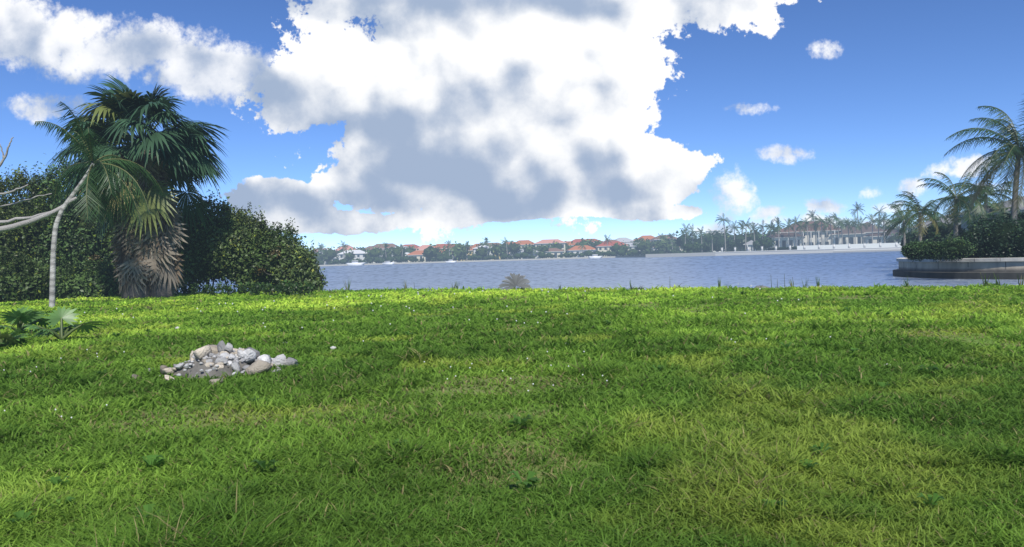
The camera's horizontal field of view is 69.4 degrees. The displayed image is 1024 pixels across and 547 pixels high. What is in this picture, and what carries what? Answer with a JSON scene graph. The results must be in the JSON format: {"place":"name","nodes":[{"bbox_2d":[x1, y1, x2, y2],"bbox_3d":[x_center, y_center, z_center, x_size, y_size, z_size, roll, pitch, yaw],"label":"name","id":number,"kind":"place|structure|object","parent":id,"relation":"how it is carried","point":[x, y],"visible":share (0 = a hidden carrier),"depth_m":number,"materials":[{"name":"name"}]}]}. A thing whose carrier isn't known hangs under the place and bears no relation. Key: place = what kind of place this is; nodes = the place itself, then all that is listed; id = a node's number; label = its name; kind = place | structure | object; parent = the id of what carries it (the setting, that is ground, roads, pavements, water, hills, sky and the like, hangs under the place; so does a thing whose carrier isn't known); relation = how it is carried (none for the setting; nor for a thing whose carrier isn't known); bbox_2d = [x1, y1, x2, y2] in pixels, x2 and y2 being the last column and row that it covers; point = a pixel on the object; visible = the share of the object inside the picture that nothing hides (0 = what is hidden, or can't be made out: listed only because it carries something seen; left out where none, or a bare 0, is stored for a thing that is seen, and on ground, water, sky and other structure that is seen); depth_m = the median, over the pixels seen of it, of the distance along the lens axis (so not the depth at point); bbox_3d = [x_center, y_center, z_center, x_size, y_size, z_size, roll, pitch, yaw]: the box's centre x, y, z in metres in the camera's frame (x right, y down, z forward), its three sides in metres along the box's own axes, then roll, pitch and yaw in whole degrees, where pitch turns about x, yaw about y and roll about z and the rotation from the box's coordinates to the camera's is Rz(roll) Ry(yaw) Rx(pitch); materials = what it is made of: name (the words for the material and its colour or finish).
{"place":"outdoors","nodes":[
{"label":"outdoors","id":0,"kind":"place"},
{"bbox_2d":[318,255,645,265],"bbox_3d":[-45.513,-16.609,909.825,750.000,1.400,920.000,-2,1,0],"label":"shore","id":1,"kind":"structure","parent":0,"point":[490,260],"depth_m":459.17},
{"bbox_2d":[316,231,889,264],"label":"houses","id":2,"kind":"structure","parent":1,"relation":"on","point":[865,240],"depth_m":358.29,"materials":[{"name":"white paint"}]},
{"bbox_2d":[321,232,887,262],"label":"house glass","id":3,"kind":"object","parent":2,"relation":"attached to","point":[851,239],"visible":0.09,"depth_m":357.44,"materials":[{"name":"grey glass"}]},
{"bbox_2d":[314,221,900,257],"bbox_3d":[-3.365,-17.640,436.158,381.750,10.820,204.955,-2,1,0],"label":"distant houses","id":4,"kind":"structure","parent":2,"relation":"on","point":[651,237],"depth_m":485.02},
{"bbox_2d":[308,210,911,264],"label":"trees","id":5,"kind":"object","parent":1,"relation":"on","point":[456,251],"visible":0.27,"depth_m":465.72,"materials":[{"name":"green plant"}]},
{"bbox_2d":[315,202,928,253],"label":"palm fronds","id":6,"kind":"object","parent":5,"relation":"on","point":[878,221],"visible":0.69,"depth_m":357.15,"materials":[{"name":"green plant"}]},
{"bbox_2d":[0,282,1023,546],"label":"ground","id":7,"kind":"structure","parent":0,"point":[506,414],"depth_m":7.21,"materials":[{"name":"green plant"}]},
{"bbox_2d":[0,137,94,307],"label":"feather palm trunk and dead limbs","id":8,"kind":"object","parent":7,"relation":"on","point":[60,210],"visible":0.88,"depth_m":30.62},
{"bbox_2d":[34,101,163,230],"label":"palm fronds","id":9,"kind":"object","parent":8,"relation":"attached to","point":[99,169],"visible":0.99,"depth_m":31.25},
{"bbox_2d":[0,306,105,347],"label":"palm seedlings","id":10,"kind":"object","parent":7,"relation":"on","point":[24,317],"visible":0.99,"depth_m":15.38,"materials":[{"name":"green plant"}]},
{"bbox_2d":[45,75,230,298],"bbox_3d":[-18.019,-4.196,36.445,8.258,11.123,7.871,-2,1,0],"label":"fan palm","id":11,"kind":"object","parent":7,"relation":"on","point":[184,151],"depth_m":35.10,"materials":[{"name":"green plant"}]},
{"bbox_2d":[109,145,188,296],"bbox_3d":[-17.853,-2.318,36.367,3.764,7.870,2.956,-2,1,0],"label":"fan palm skirt","id":12,"kind":"object","parent":11,"relation":"attached to","point":[148,255],"visible":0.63,"depth_m":35.62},
{"bbox_2d":[0,196,316,298],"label":"shrub","id":13,"kind":"object","parent":7,"relation":"on","point":[69,260],"visible":0.16,"depth_m":42.64,"materials":[{"name":"plant"}]},
{"bbox_2d":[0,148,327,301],"bbox_3d":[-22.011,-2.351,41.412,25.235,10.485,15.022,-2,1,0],"label":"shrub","id":14,"kind":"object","parent":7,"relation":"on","point":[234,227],"depth_m":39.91,"materials":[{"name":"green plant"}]},
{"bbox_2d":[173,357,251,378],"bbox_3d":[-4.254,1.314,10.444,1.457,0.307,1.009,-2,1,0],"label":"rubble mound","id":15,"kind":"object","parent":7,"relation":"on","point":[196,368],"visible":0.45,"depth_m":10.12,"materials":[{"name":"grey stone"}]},
{"bbox_2d":[4,284,830,418],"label":"wildflowers","id":16,"kind":"object","parent":7,"relation":"on","point":[413,310],"visible":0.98,"depth_m":15.48,"materials":[{"name":"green plant"}]},
{"bbox_2d":[0,291,995,522],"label":"lawn weeds","id":17,"kind":"object","parent":7,"relation":"on","point":[156,459],"visible":0.88,"depth_m":5.18,"materials":[{"name":"green plant"}]},
{"bbox_2d":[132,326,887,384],"bbox_3d":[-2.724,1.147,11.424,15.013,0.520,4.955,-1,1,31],"label":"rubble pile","id":18,"kind":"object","parent":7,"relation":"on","point":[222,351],"visible":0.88,"depth_m":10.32,"materials":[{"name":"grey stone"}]},
{"bbox_2d":[414,273,792,289],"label":"shrubs","id":19,"kind":"object","parent":7,"relation":"on","point":[518,280],"visible":0.88,"depth_m":33.34,"materials":[{"name":"green plant"}]},
{"bbox_2d":[317,272,1023,291],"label":"shore reeds","id":20,"kind":"object","parent":7,"relation":"on","point":[719,284],"visible":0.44,"depth_m":28.27,"materials":[{"name":"green plant"}]},
{"bbox_2d":[0,0,1023,249],"label":"sky","id":21,"kind":"structure","parent":0,"point":[361,123],"materials":[{"name":"blue"}]},
{"bbox_2d":[174,251,1023,292],"bbox_3d":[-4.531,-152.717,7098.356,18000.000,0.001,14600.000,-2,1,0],"label":"lagoon water","id":22,"kind":"structure","parent":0,"point":[862,269],"depth_m":83.18,"materials":[{"name":"blue liquid"}]},
{"bbox_2d":[347,254,602,265],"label":"boats","id":23,"kind":"object","parent":22,"relation":"on","point":[452,261],"depth_m":453.04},
{"bbox_2d":[893,257,1023,278],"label":"seawall","id":24,"kind":"object","parent":22,"relation":"in","point":[1000,268],"visible":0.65,"depth_m":44.53,"materials":[{"name":"concrete"}]},
{"bbox_2d":[900,151,1023,261],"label":"shrubs","id":25,"kind":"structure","parent":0,"point":[931,231],"depth_m":46.20,"materials":[{"name":"green plant"}]},
{"bbox_2d":[902,214,1023,259],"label":"hedge","id":26,"kind":"object","parent":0,"point":[960,247],"visible":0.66,"depth_m":45.33,"materials":[{"name":"green plant"}]},
{"bbox_2d":[911,213,1022,231],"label":"island villa walls","id":27,"kind":"structure","parent":0,"point":[963,222],"depth_m":67.26,"materials":[{"name":"white paint"}]},
{"bbox_2d":[906,196,1023,229],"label":"island villa roofs","id":28,"kind":"structure","parent":27,"relation":"on","point":[995,213],"depth_m":64.59,"materials":[{"name":"brown tile"}]},
{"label":"island lawn","id":29,"kind":"structure","parent":0,"visible":0},
{"bbox_2d":[879,99,1023,250],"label":"palm trees","id":30,"kind":"object","parent":29,"relation":"on","point":[970,203],"visible":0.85,"depth_m":55.55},
{"label":"shore","id":31,"kind":"structure","parent":0,"visible":0},
{"bbox_2d":[646,242,901,257],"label":"seawall","id":32,"kind":"object","parent":31,"relation":"on","point":[863,247],"depth_m":329.37,"materials":[{"name":"concrete"}]}
]}

